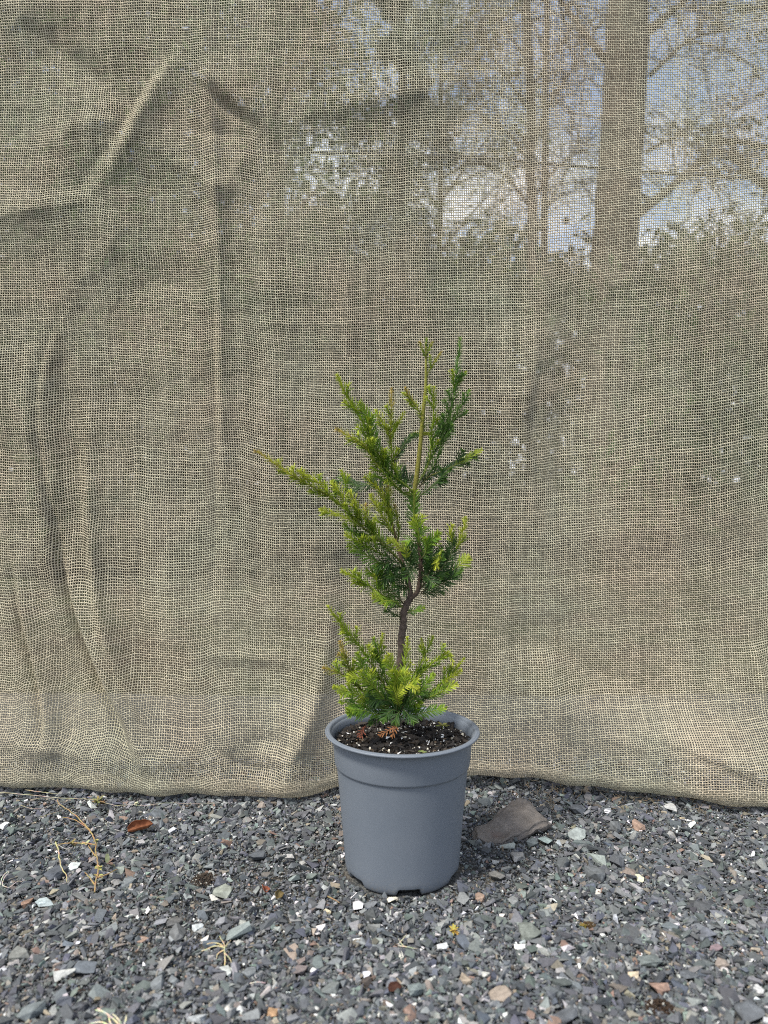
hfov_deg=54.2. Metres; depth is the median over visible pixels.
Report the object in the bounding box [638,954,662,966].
stone
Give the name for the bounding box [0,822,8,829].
stone
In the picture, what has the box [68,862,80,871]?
stone
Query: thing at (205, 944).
stone
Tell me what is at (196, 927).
stone
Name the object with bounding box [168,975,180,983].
stone
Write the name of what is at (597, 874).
stone
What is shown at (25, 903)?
stone
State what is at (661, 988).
stone
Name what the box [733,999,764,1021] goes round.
stone
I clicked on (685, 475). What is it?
shrub
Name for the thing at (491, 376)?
shrub
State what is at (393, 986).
stone
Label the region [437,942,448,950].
stone
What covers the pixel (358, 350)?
shrub
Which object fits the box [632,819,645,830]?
stone
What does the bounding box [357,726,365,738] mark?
dead sprig
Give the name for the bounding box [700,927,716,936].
stone
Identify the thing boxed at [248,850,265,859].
stone
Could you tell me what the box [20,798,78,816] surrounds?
loose thread
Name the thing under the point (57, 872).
stone
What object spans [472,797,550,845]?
flat rock
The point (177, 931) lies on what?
stone
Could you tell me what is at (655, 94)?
sky
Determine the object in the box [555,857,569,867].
stone
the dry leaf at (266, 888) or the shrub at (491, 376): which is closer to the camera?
the dry leaf at (266, 888)
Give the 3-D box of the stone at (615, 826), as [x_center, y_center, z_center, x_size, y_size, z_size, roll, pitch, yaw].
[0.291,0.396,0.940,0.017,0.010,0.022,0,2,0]
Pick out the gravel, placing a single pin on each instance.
(695, 889)
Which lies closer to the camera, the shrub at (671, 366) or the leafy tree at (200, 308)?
the leafy tree at (200, 308)
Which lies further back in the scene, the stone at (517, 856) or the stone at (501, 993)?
the stone at (517, 856)
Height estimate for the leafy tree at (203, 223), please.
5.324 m
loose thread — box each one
[0,792,214,805]
[0,872,21,887]
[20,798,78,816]
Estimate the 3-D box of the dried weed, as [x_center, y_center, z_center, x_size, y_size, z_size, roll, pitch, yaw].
[-0.367,0.390,0.892,0.042,0.014,0.241,-2,3,-38]
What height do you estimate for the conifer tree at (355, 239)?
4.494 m
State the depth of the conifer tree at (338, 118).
6.34 m
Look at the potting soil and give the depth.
0.83 m
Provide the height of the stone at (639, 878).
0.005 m
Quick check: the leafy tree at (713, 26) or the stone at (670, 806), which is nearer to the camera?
the stone at (670, 806)
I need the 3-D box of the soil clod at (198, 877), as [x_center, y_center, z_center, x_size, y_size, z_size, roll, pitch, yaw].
[-0.193,0.397,0.816,0.034,0.009,0.027,0,2,0]
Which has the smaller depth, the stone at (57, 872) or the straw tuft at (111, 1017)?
the straw tuft at (111, 1017)
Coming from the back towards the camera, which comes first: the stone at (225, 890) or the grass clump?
the grass clump
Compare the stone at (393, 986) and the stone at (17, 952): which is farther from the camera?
the stone at (17, 952)
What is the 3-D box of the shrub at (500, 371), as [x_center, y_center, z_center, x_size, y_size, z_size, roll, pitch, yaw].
[0.925,-1.575,8.956,3.385,3.671,3.503,0,2,0]
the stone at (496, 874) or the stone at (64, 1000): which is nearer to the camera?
the stone at (64, 1000)
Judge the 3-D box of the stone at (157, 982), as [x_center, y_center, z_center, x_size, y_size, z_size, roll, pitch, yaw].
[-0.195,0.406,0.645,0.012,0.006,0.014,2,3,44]
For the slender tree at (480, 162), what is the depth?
5.50 m
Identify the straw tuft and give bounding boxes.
[89,1008,126,1023]
[201,937,231,965]
[398,935,417,948]
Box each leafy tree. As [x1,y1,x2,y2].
[0,0,348,580]
[0,0,428,561]
[0,0,448,588]
[327,0,586,531]
[644,0,767,402]
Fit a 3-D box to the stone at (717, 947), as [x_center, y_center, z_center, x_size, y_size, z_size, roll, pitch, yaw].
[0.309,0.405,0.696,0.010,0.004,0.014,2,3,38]
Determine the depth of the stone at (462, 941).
0.70 m
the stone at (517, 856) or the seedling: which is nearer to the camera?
the seedling
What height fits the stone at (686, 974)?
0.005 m
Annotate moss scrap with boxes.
[449,924,458,934]
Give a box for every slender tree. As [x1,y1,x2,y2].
[378,0,688,541]
[447,0,605,534]
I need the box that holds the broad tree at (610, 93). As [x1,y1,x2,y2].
[470,0,767,560]
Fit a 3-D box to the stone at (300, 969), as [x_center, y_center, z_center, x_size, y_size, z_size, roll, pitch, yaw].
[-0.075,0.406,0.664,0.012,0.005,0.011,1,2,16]
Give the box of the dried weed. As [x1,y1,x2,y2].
[57,799,117,892]
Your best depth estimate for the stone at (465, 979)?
0.65 m
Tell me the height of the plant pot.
0.158 m
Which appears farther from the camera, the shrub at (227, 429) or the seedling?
the shrub at (227, 429)
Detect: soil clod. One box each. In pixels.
[191,872,220,886]
[583,921,595,928]
[641,998,674,1017]
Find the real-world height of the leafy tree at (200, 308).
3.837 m
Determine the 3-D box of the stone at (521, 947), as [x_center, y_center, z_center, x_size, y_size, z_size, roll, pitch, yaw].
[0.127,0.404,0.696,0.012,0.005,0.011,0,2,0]
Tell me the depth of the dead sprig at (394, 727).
0.80 m
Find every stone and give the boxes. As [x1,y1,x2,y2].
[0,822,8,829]
[8,946,30,960]
[16,1000,45,1021]
[21,897,33,908]
[35,897,52,906]
[43,865,68,880]
[57,996,74,1006]
[62,940,73,946]
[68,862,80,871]
[73,961,96,974]
[150,974,164,989]
[151,808,166,818]
[167,916,182,926]
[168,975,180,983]
[169,922,185,943]
[186,1014,206,1023]
[192,923,203,931]
[202,939,221,947]
[213,883,232,898]
[241,967,255,978]
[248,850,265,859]
[267,1007,277,1016]
[293,965,307,974]
[321,981,338,994]
[353,901,363,909]
[361,976,372,988]
[386,977,396,986]
[387,897,397,902]
[407,982,423,996]
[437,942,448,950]
[456,934,468,950]
[459,972,471,985]
[475,892,484,902]
[488,871,504,879]
[488,985,511,1002]
[510,852,524,861]
[514,944,526,950]
[518,922,541,941]
[525,837,537,847]
[538,836,551,843]
[552,1007,577,1023]
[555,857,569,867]
[567,804,585,814]
[568,827,585,839]
[584,865,604,882]
[608,854,624,867]
[609,821,620,832]
[613,914,618,923]
[628,971,638,979]
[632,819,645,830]
[635,874,643,881]
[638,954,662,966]
[649,983,669,995]
[661,803,676,810]
[679,970,699,979]
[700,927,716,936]
[709,943,722,951]
[715,957,728,968]
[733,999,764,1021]
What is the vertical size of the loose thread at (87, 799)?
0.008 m
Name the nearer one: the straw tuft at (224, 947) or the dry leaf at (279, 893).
the straw tuft at (224, 947)
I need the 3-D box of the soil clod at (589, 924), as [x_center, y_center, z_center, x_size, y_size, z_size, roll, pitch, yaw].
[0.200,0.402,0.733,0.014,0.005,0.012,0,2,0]
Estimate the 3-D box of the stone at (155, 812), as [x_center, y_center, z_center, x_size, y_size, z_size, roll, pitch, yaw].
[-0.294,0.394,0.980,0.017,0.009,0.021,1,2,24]
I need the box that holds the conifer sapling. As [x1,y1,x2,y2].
[253,336,483,726]
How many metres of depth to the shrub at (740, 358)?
8.59 m
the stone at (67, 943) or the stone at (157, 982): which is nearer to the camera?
the stone at (157, 982)
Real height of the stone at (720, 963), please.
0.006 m
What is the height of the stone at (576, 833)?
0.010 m
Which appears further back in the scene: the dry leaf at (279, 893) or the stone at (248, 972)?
the dry leaf at (279, 893)
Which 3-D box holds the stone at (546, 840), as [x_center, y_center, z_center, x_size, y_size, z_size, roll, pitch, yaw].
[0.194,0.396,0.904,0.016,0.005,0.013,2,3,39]
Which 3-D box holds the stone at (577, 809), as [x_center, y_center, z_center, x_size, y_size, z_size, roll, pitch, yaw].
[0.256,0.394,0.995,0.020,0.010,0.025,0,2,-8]
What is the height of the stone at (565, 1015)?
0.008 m
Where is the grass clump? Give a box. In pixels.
[92,795,105,805]
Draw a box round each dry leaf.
[127,819,152,831]
[262,884,269,891]
[275,889,283,898]
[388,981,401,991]
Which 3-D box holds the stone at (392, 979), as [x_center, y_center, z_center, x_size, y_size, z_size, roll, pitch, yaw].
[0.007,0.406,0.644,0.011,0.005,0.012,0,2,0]
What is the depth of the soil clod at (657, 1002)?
0.61 m
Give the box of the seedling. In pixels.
[436,722,449,728]
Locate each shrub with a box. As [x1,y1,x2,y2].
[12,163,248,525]
[56,208,398,552]
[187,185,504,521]
[234,258,503,559]
[333,243,590,519]
[336,212,671,551]
[494,201,767,561]
[494,214,767,519]
[629,247,767,527]
[670,229,767,519]
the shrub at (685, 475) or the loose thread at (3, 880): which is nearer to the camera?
the loose thread at (3, 880)
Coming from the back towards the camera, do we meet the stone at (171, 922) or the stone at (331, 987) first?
the stone at (171, 922)
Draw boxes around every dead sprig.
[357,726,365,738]
[379,724,398,737]
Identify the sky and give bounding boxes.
[0,0,767,483]
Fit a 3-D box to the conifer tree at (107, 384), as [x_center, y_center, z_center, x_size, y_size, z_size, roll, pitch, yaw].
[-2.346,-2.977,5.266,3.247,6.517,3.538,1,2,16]
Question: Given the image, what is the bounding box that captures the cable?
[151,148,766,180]
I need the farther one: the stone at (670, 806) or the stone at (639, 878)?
the stone at (670, 806)
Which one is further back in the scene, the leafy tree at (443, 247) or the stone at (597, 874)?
the leafy tree at (443, 247)
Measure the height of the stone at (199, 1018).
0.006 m
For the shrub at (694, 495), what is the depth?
4.34 m
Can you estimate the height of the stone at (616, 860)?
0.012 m
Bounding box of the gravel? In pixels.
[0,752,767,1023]
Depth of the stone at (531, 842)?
0.90 m
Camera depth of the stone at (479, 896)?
0.77 m
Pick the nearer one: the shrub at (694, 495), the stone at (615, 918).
the stone at (615, 918)
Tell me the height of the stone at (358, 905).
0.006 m
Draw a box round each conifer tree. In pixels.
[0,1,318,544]
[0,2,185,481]
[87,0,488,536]
[245,0,521,550]
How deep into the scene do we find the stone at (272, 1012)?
0.61 m
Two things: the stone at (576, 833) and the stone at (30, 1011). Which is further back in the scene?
the stone at (576, 833)
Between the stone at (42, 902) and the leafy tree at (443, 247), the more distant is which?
the leafy tree at (443, 247)
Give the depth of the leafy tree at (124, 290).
3.38 m
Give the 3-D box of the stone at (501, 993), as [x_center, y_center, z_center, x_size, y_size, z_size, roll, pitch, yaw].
[0.098,0.408,0.636,0.021,0.008,0.016,1,2,14]
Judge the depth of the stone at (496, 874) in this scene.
0.82 m
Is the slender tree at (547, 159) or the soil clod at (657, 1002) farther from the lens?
the slender tree at (547, 159)
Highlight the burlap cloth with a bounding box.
[0,0,767,806]
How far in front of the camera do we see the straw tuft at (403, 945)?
0.69 m
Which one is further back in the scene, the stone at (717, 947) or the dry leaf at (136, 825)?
the dry leaf at (136, 825)
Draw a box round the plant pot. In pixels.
[325,706,479,895]
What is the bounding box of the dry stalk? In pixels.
[55,842,66,881]
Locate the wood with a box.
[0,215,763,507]
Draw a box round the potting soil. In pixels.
[336,716,469,753]

